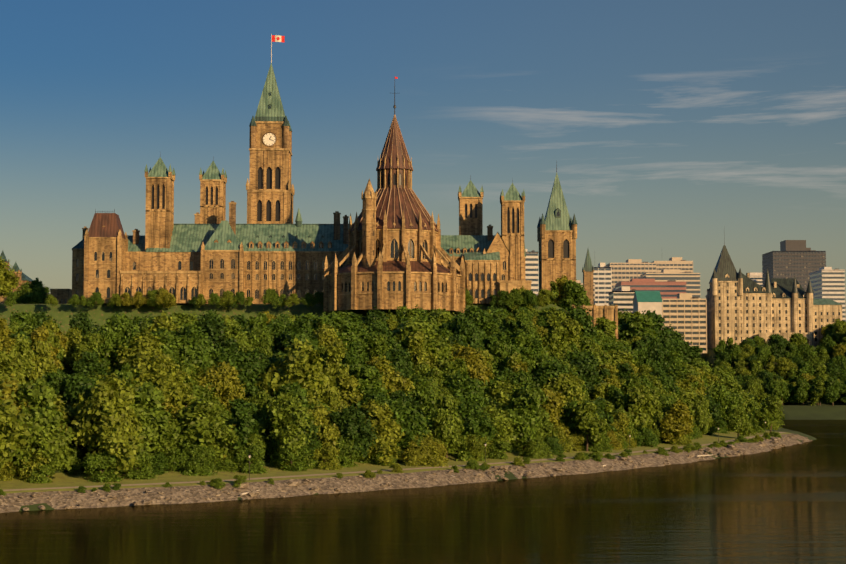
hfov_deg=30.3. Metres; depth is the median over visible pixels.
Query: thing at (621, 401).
tree
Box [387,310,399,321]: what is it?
tree
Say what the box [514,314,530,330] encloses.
tree
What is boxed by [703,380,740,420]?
tree
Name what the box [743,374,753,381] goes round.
tree
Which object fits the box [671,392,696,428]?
tree
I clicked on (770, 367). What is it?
tree
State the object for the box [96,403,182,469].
tree
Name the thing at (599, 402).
tree
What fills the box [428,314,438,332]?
tree
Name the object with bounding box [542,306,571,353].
tree
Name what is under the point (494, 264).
wing
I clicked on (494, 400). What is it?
tree
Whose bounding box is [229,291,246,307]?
tree
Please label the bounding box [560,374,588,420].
tree
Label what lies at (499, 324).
tree
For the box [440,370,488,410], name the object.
tree
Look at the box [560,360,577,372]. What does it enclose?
tree
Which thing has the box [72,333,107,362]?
tree
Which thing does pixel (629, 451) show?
bush
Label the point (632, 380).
tree
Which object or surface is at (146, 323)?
tree
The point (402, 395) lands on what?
tree
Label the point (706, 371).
tree
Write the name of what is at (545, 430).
tree
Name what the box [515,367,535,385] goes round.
tree
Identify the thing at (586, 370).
tree
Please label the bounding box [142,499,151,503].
rock
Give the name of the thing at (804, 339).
tree
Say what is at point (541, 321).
tree
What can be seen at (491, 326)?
tree
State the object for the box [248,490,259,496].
rock
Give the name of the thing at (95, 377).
tree
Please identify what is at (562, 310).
tree
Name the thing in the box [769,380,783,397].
tree
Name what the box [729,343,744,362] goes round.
tree
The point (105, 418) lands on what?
tree
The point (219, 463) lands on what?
tree
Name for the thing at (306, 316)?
tree
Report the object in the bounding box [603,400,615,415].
tree
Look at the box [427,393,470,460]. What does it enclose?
tree
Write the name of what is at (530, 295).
tree
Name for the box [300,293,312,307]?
tree
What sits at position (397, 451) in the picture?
tree
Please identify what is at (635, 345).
tree
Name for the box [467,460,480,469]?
tree
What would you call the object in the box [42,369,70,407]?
tree
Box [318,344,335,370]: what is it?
tree
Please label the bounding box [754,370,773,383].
tree
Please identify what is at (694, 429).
tree
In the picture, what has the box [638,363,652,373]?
tree
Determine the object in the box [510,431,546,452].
tree
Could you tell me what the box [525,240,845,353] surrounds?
city
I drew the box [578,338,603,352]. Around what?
tree
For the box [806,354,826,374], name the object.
tree
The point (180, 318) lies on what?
tree
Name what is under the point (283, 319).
tree
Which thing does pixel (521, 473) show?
rock
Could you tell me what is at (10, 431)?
tree
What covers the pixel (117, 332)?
tree
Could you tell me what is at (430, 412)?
tree
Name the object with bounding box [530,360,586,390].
tree
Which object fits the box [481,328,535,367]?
tree
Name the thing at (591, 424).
tree
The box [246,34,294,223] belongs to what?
peace tower
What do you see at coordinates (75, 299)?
tree
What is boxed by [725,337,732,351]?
tree
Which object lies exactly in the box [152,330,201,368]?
tree
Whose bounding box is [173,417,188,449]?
tree
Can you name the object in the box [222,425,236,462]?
tree
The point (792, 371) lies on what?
tree
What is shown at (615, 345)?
tree
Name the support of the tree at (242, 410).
on the shore strip
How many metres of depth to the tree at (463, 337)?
444.18 m
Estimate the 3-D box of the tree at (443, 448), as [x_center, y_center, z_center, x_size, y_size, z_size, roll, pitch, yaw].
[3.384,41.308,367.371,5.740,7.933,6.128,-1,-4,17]
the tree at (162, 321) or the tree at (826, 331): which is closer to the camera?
the tree at (162, 321)
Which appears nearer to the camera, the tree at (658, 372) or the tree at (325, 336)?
the tree at (325, 336)
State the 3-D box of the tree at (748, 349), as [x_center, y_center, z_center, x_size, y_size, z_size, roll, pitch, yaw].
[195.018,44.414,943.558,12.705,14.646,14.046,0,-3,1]
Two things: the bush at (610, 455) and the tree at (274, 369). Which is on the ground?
the tree at (274, 369)
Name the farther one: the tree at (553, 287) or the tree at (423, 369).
the tree at (553, 287)
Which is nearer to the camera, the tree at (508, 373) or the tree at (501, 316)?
the tree at (508, 373)
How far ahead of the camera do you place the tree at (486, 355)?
434.47 m
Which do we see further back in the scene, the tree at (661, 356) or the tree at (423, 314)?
the tree at (661, 356)
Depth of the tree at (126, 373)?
326.41 m
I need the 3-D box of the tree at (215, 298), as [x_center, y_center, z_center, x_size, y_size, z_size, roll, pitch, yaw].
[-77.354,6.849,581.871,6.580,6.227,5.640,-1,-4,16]
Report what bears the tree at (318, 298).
on the ground
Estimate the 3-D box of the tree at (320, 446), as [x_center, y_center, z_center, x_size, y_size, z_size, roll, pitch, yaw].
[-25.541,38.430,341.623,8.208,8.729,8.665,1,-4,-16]
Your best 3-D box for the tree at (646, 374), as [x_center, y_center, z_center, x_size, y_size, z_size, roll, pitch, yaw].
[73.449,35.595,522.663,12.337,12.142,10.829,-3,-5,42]
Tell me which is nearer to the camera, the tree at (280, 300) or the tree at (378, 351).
the tree at (378, 351)
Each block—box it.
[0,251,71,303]
[72,157,348,303]
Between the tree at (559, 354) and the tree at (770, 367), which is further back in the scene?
the tree at (770, 367)
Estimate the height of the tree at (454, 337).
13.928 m
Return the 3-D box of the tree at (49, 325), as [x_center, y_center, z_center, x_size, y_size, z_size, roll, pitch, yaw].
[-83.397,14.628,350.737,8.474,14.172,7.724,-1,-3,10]
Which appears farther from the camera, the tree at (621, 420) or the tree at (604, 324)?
the tree at (604, 324)
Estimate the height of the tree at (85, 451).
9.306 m
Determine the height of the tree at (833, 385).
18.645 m
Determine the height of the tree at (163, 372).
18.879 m
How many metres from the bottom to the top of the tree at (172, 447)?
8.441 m
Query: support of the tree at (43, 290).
on the ground
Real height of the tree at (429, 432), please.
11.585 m
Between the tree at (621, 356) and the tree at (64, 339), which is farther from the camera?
the tree at (621, 356)
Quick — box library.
[323,77,464,312]
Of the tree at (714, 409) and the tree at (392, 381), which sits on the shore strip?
the tree at (714, 409)
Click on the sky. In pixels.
(685, 129)
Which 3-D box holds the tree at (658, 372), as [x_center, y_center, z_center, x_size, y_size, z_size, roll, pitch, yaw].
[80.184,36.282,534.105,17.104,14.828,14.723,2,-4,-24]
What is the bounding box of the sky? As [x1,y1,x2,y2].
[0,0,845,320]
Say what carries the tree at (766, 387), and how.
on the ground
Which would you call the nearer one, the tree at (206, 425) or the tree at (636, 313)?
the tree at (206, 425)
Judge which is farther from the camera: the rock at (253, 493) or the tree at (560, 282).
the tree at (560, 282)
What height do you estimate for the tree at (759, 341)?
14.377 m
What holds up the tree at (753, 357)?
on the ground
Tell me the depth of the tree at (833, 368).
921.59 m
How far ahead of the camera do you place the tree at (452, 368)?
411.64 m
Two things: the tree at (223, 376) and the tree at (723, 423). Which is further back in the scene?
the tree at (723, 423)
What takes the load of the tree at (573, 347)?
on the ground
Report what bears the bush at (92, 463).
on the shore strip
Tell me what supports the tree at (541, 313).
on the ground
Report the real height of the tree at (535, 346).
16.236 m
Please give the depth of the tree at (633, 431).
443.10 m
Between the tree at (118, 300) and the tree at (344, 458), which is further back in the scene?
the tree at (118, 300)
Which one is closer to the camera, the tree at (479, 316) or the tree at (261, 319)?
the tree at (261, 319)
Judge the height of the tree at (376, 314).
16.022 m
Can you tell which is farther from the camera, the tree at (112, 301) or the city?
the city
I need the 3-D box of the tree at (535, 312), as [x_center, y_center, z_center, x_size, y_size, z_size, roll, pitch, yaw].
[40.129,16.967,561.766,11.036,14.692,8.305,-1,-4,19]
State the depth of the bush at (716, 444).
467.87 m
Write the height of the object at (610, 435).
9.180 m
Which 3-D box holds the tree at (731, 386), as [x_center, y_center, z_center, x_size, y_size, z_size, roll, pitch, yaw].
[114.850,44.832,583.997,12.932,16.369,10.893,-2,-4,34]
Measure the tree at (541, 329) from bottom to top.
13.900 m
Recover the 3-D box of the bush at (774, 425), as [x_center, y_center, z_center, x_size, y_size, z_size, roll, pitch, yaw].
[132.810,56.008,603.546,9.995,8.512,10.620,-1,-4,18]
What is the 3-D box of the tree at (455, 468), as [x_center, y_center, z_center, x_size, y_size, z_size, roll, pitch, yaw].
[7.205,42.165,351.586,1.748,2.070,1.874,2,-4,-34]
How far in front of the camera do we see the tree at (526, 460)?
376.59 m
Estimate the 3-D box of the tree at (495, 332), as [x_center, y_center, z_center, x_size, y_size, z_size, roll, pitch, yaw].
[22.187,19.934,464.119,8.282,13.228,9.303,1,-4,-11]
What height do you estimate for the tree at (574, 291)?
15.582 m
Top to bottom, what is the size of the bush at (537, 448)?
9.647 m
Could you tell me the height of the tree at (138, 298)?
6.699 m
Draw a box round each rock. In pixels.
[106,494,116,498]
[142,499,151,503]
[236,481,248,487]
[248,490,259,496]
[276,487,286,491]
[284,479,299,485]
[473,472,483,477]
[517,470,524,475]
[727,444,736,449]
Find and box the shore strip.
[0,421,809,512]
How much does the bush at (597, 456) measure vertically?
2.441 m
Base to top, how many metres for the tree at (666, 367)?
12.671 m
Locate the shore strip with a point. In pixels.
(189, 489)
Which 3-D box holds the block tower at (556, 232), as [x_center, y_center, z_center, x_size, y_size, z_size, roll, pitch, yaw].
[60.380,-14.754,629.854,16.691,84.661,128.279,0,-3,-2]
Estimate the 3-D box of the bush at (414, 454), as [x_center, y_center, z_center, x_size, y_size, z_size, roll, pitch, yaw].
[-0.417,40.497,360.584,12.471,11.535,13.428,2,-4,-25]
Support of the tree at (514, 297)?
on the ground
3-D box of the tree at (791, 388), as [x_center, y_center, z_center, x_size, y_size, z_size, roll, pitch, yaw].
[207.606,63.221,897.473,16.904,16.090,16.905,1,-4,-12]
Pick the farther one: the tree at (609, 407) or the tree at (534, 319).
the tree at (534, 319)
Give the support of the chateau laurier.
on the ground
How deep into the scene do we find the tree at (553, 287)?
629.65 m
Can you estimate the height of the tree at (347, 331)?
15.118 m
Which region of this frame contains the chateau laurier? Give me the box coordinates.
[705,242,841,347]
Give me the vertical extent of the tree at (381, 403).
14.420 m
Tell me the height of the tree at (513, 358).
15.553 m
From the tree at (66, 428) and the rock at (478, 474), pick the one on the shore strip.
the rock at (478, 474)
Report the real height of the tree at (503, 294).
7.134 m
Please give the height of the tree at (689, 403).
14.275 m
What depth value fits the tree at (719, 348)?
947.21 m
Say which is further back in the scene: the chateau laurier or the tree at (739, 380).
the chateau laurier
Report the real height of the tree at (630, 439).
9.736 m
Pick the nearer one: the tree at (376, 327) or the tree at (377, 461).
the tree at (377, 461)
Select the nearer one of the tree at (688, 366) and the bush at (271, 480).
the bush at (271, 480)
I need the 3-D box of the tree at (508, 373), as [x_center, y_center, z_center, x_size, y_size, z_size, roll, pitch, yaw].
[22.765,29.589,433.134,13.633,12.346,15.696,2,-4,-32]
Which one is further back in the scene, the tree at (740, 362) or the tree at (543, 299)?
the tree at (740, 362)
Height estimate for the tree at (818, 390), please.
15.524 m
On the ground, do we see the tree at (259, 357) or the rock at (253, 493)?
the tree at (259, 357)
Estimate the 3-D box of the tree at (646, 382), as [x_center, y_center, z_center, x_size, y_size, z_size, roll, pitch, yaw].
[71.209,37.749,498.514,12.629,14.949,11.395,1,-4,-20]
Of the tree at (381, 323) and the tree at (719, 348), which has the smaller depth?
the tree at (381, 323)
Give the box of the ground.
[0,304,845,510]
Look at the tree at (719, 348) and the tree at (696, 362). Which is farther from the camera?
the tree at (719, 348)
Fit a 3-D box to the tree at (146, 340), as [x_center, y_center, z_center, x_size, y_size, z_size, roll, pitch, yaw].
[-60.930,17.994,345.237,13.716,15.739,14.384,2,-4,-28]
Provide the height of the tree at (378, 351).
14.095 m
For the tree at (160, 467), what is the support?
on the shore strip
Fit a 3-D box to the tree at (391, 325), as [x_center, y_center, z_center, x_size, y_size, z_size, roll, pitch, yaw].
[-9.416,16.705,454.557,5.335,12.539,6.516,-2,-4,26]
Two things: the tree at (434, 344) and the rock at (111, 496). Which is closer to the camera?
the rock at (111, 496)
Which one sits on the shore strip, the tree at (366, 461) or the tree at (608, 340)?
the tree at (366, 461)
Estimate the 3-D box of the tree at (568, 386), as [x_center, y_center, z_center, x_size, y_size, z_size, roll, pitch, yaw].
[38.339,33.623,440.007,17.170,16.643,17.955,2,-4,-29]
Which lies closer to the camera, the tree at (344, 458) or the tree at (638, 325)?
the tree at (344, 458)
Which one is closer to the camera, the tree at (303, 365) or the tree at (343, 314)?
the tree at (303, 365)
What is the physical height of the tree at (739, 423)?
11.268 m
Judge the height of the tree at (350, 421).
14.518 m
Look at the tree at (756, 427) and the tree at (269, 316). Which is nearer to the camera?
the tree at (269, 316)
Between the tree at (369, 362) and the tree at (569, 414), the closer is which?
the tree at (369, 362)
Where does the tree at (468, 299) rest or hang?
on the ground
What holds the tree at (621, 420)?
on the shore strip
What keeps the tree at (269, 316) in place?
on the ground
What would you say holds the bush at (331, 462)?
on the shore strip
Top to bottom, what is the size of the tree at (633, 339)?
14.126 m
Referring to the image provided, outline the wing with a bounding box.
[441,175,531,303]
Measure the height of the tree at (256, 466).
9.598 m
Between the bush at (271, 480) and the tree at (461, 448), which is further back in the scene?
the tree at (461, 448)
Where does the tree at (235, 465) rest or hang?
on the shore strip
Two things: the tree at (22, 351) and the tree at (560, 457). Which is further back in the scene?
the tree at (560, 457)
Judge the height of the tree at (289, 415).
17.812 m
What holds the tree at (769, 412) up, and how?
on the shore strip
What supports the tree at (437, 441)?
on the shore strip
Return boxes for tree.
[0,256,20,297]
[0,314,13,340]
[0,336,15,359]
[0,350,28,388]
[0,374,32,422]
[0,377,74,478]
[0,384,36,471]
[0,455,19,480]
[3,333,39,383]
[4,291,16,306]
[7,321,20,333]
[9,310,38,329]
[9,331,33,351]
[13,280,43,303]
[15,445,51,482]
[19,322,47,347]
[19,417,75,478]
[27,339,59,393]
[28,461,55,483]
[30,325,59,370]
[31,277,49,303]
[33,307,61,329]
[34,330,67,365]
[39,316,69,367]
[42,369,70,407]
[45,294,58,306]
[53,330,70,370]
[53,394,76,443]
[55,352,63,371]
[55,406,71,438]
[59,444,89,474]
[60,361,70,374]
[61,370,96,411]
[63,362,74,375]
[64,326,85,367]
[67,294,80,307]
[67,399,85,448]
[69,307,98,335]
[71,367,150,473]
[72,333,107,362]
[72,351,109,378]
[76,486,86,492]
[80,295,86,305]
[81,445,103,457]
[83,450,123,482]
[86,291,104,307]
[86,371,104,380]
[87,313,141,366]
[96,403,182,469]
[98,356,119,374]
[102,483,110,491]
[107,293,119,307]
[112,328,165,371]
[112,363,143,386]
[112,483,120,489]
[113,348,195,413]
[115,296,121,305]
[120,292,131,305]
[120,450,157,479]
[130,291,147,307]
[130,382,182,447]
[131,316,143,323]
[133,313,153,324]
[135,318,159,334]
[146,290,158,306]
[146,310,179,332]
[147,328,166,335]
[147,451,169,474]
[149,289,166,307]
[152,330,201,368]
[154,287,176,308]
[154,384,180,418]
[159,422,182,459]
[165,435,217,475]
[168,310,198,333]
[170,321,222,372]
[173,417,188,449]
[174,361,212,417]
[179,399,238,463]
[180,443,216,475]
[189,296,197,306]
[190,363,204,384]
[194,309,227,329]
[194,362,248,412]
[195,293,207,307]
[200,317,242,363]
[200,377,226,415]
[207,292,223,307]
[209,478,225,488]
[213,346,265,397]
[213,458,232,470]
[214,319,257,351]
[214,449,253,471]
[218,409,231,420]
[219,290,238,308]
[221,315,245,328]
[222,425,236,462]
[223,418,267,458]
[226,398,264,469]
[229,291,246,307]
[230,313,248,329]
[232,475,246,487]
[234,443,268,473]
[244,346,271,381]
[245,297,253,305]
[247,311,278,352]
[248,324,274,351]
[249,387,277,437]
[255,337,336,406]
[257,421,274,452]
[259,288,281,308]
[260,311,277,322]
[261,346,272,357]
[262,391,317,455]
[262,432,320,468]
[265,355,279,366]
[266,318,283,351]
[266,382,313,448]
[267,362,285,405]
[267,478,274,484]
[268,294,282,305]
[273,315,294,323]
[273,330,323,372]
[274,313,292,350]
[275,318,313,352]
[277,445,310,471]
[279,293,286,306]
[279,419,322,460]
[280,460,295,470]
[284,293,300,306]
[293,313,314,328]
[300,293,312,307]
[306,403,340,454]
[306,441,324,468]
[307,312,380,352]
[310,292,323,304]
[310,324,346,353]
[312,402,333,423]
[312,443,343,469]
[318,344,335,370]
[323,340,348,391]
[323,385,349,421]
[324,411,331,423]
[329,435,363,467]
[330,403,377,458]
[331,311,352,316]
[336,375,363,407]
[336,473,342,478]
[338,350,363,374]
[342,313,363,336]
[342,340,371,366]
[347,339,367,364]
[349,364,390,399]
[351,399,396,462]
[354,385,391,418]
[357,456,373,462]
[358,306,390,327]
[362,470,375,477]
[365,321,395,356]
[365,356,375,367]
[365,402,405,465]
[366,333,391,361]
[368,444,390,465]
[369,319,391,336]
[369,328,404,355]
[370,355,414,397]
[374,400,392,411]
[380,346,414,377]
[384,455,395,465]
[385,443,403,461]
[386,318,398,331]
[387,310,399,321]
[388,398,431,452]
[389,390,424,416]
[389,463,403,472]
[390,317,452,370]
[393,305,409,320]
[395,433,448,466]
[396,309,418,328]
[398,315,417,324]
[400,305,432,321]
[403,372,440,415]
[405,331,437,368]
[412,362,431,380]
[419,414,433,441]
[424,407,437,419]
[425,308,455,327]
[425,367,448,389]
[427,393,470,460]
[427,417,449,448]
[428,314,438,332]
[428,385,461,409]
[430,441,447,463]
[433,438,448,460]
[435,443,447,461]
[436,325,452,341]
[438,320,451,329]
[440,340,464,369]
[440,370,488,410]
[441,357,469,382]
[442,320,457,334]
[445,310,464,326]
[446,332,467,346]
[448,345,494,391]
[451,398,497,449]
[451,465,459,472]
[453,316,485,348]
[455,443,487,460]
[456,333,471,346]
[457,427,473,450]
[464,305,492,335]
[465,288,473,305]
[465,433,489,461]
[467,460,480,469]
[468,343,497,369]
[476,326,487,348]
[476,347,495,375]
[479,464,488,470]
[481,309,504,331]
[481,319,499,336]
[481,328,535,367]
[481,401,518,452]
[482,394,504,410]
[483,306,503,313]
[483,437,499,458]
[484,375,508,403]
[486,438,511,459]
[489,295,497,305]
[489,327,500,335]
[489,380,520,408]
[491,309,510,327]
[491,339,510,374]
[494,367,524,385]
[497,290,508,306]
[502,288,523,308]
[502,320,519,334]
[505,315,515,324]
[505,383,547,452]
[506,286,538,312]
[506,352,528,373]
[506,361,529,379]
[510,304,533,319]
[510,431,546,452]
[510,457,524,465]
[512,329,537,370]
[514,310,538,326]
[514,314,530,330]
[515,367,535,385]
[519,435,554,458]
[521,322,549,355]
[522,457,530,463]
[523,289,539,308]
[525,329,541,356]
[528,309,539,318]
[529,339,544,372]
[530,315,538,325]
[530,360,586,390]
[531,354,555,374]
[532,325,550,346]
[534,288,552,306]
[534,408,558,439]
[536,316,550,329]
[537,308,548,318]
[538,386,570,435]
[539,384,564,414]
[541,372,586,417]
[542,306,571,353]
[542,329,573,359]
[543,435,564,454]
[545,281,558,305]
[548,424,574,452]
[551,302,607,351]
[553,275,567,304]
[556,453,565,461]
[557,307,568,314]
[558,418,584,445]
[559,279,591,311]
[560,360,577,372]
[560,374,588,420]
[561,316,583,351]
[561,350,592,369]
[561,397,583,444]
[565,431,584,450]
[567,342,578,352]
[569,355,604,397]
[572,400,609,451]
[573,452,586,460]
[578,332,595,351]
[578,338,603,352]
[582,350,610,386]
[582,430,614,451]
[582,438,603,452]
[589,351,612,399]
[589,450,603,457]
[590,347,616,374]
[590,383,609,400]
[590,396,617,431]
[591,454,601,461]
[594,327,609,341]
[595,316,616,341]
[596,335,639,363]
[597,336,611,345]
[597,363,624,395]
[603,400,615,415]
[604,349,636,366]
[604,385,623,408]
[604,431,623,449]
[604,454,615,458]
[610,428,626,445]
[611,394,634,416]
[611,407,639,439]
[611,412,630,441]
[615,363,641,381]
[618,310,675,349]
[618,312,627,325]
[618,314,658,346]
[618,324,625,340]
[618,339,638,365]
[618,360,640,377]
[621,308,630,323]
[621,373,642,394]
[622,437,632,448]
[624,380,666,429]
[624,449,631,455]
[625,422,638,447]
[626,432,636,447]
[628,335,640,345]
[630,311,647,319]
[630,333,673,368]
[631,340,656,360]
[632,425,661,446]
[634,343,653,369]
[637,370,659,380]
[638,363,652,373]
[641,377,662,396]
[647,388,659,397]
[649,367,677,382]
[649,427,660,444]
[650,361,660,369]
[650,374,667,395]
[653,393,689,440]
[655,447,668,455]
[656,375,680,396]
[657,400,694,443]
[659,363,668,373]
[661,435,692,444]
[665,324,691,360]
[666,364,703,390]
[666,395,674,401]
[667,347,687,368]
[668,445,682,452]
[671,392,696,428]
[674,378,693,389]
[678,388,707,408]
[679,360,699,372]
[679,396,694,428]
[681,341,702,361]
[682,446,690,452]
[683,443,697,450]
[686,373,706,395]
[688,358,711,368]
[688,421,697,438]
[691,429,698,439]
[692,365,708,386]
[692,393,714,434]
[693,365,704,376]
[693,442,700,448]
[696,426,702,437]
[698,366,718,388]
[698,421,717,434]
[702,392,723,423]
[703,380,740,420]
[710,365,736,383]
[710,373,721,385]
[711,422,729,433]
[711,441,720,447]
[713,339,729,359]
[713,349,731,367]
[715,420,726,433]
[718,359,734,369]
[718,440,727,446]
[723,381,742,394]
[723,390,751,421]
[724,418,735,431]
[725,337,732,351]
[728,406,755,436]
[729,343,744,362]
[733,355,748,374]
[734,374,744,383]
[736,365,749,376]
[737,338,758,350]
[737,344,756,366]
[739,390,761,406]
[741,377,763,395]
[741,396,752,414]
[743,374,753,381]
[746,401,760,413]
[747,354,761,372]
[749,360,763,377]
[749,413,764,432]
[752,394,784,432]
[753,336,767,346]
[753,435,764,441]
[754,343,772,368]
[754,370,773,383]
[754,392,767,408]
[763,376,773,395]
[766,355,776,372]
[768,333,788,354]
[769,337,787,363]
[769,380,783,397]
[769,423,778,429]
[773,375,790,402]
[773,419,784,428]
[774,357,798,380]
[774,378,794,401]
[780,382,789,404]
[784,343,797,358]
[786,366,797,381]
[787,373,798,383]
[788,332,803,351]
[789,354,802,365]
[790,376,812,404]
[796,342,817,361]
[797,361,816,378]
[798,337,806,346]
[800,373,816,400]
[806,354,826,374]
[808,379,827,405]
[811,376,821,404]
[814,365,829,376]
[815,335,832,355]
[819,348,829,363]
[819,374,827,399]
[820,324,828,342]
[820,374,844,405]
[822,323,835,340]
[825,361,845,376]
[827,323,835,339]
[827,339,836,356]
[829,354,845,371]
[831,320,845,342]
[832,319,845,341]
[832,344,845,356]
[836,370,845,382]
[840,384,845,402]
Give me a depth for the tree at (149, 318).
381.62 m
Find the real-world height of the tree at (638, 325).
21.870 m
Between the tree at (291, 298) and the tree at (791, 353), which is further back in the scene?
the tree at (791, 353)
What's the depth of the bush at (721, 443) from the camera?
474.26 m
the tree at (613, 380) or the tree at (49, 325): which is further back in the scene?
the tree at (613, 380)
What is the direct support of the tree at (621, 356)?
on the ground
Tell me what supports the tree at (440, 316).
on the ground
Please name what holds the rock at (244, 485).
on the shore strip
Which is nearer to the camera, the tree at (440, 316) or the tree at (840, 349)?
the tree at (440, 316)
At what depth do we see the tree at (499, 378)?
425.00 m
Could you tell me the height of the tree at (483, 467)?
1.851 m
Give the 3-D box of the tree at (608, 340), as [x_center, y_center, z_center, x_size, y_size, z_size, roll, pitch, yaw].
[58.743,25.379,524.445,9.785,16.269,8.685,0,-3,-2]
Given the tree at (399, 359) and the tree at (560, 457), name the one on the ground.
the tree at (399, 359)
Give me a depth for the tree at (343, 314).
431.75 m
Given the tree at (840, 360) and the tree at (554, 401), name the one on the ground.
the tree at (840, 360)
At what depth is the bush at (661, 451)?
427.42 m
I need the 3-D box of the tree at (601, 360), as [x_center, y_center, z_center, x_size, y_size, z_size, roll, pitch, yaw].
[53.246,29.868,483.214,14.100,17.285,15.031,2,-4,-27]
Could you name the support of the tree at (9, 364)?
on the ground
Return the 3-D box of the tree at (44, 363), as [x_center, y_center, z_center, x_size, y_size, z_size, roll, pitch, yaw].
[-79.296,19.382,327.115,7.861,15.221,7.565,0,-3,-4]
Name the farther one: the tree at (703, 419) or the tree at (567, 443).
the tree at (703, 419)
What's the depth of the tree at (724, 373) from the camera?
597.25 m
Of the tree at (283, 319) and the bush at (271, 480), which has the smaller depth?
the bush at (271, 480)
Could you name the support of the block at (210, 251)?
on the ground
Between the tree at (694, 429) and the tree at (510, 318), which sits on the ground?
the tree at (510, 318)
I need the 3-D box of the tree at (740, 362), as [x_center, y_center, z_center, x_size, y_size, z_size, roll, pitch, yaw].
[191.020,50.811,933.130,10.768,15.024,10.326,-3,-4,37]
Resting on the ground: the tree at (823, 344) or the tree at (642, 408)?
the tree at (823, 344)
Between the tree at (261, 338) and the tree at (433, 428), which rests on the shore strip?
the tree at (433, 428)
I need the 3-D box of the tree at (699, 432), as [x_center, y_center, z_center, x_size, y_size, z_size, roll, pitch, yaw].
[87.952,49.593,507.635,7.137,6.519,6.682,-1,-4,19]
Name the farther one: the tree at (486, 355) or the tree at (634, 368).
the tree at (634, 368)
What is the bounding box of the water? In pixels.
[0,420,845,563]
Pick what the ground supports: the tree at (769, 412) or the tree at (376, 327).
the tree at (376, 327)
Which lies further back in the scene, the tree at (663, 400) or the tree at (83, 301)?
the tree at (83, 301)
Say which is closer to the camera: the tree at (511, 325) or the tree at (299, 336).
the tree at (299, 336)
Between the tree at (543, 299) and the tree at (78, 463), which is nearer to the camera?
the tree at (78, 463)
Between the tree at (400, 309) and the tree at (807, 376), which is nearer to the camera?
the tree at (400, 309)
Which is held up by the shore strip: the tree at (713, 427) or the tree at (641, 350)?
the tree at (713, 427)
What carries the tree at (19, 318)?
on the ground
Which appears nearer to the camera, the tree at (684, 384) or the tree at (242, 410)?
the tree at (242, 410)
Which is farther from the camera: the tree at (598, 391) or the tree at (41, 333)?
the tree at (598, 391)
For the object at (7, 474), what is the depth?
297.20 m
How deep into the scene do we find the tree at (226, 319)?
398.63 m
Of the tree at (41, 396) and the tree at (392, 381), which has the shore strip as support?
the tree at (41, 396)
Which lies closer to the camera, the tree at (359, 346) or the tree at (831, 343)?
the tree at (359, 346)
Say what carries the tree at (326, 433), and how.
on the shore strip
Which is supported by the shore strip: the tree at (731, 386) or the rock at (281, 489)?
the rock at (281, 489)
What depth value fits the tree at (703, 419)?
510.05 m
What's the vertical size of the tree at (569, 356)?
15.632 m
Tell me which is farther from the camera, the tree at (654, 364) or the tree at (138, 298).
the tree at (138, 298)
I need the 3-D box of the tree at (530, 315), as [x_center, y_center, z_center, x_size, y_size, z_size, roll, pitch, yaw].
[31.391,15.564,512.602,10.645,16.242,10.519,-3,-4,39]
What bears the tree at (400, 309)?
on the ground
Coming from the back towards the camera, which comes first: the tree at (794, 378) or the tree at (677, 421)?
the tree at (794, 378)
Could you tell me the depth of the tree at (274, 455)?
338.92 m
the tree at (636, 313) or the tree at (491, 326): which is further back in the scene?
the tree at (636, 313)
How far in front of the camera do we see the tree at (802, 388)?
885.97 m
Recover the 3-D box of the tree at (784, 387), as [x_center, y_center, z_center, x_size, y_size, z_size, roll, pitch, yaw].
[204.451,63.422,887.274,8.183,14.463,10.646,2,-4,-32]
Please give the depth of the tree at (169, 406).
327.23 m
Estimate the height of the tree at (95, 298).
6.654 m
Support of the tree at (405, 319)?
on the ground
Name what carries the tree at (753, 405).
on the shore strip
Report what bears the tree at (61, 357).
on the ground
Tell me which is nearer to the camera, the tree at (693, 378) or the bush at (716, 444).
the bush at (716, 444)
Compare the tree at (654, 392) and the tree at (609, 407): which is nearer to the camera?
the tree at (609, 407)
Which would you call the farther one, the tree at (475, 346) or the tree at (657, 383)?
the tree at (657, 383)
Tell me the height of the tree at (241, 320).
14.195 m
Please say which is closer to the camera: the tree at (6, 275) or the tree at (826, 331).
the tree at (6, 275)
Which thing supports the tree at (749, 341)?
on the ground
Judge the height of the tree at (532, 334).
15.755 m
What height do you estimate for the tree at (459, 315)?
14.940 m
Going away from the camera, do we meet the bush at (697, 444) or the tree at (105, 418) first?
the tree at (105, 418)
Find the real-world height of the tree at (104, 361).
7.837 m
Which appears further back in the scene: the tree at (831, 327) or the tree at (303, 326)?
the tree at (831, 327)
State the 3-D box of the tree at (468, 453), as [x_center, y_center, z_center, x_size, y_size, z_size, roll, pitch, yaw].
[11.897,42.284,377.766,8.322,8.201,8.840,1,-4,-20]
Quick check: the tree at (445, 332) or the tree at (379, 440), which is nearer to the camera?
the tree at (379, 440)
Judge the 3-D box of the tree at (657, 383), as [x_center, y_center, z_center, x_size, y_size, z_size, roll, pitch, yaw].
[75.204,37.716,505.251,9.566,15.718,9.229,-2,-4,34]
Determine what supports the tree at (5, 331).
on the ground
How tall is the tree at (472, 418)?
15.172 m
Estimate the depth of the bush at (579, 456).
393.45 m
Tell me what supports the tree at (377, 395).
on the ground
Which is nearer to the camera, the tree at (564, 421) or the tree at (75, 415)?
the tree at (75, 415)
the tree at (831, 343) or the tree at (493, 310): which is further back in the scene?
the tree at (831, 343)
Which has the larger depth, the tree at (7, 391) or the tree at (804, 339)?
the tree at (804, 339)
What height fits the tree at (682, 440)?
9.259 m
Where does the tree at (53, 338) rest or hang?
on the ground
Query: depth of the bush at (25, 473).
296.38 m
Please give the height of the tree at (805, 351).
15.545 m
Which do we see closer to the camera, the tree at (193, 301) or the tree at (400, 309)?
the tree at (400, 309)
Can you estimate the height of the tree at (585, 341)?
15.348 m
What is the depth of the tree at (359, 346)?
397.97 m

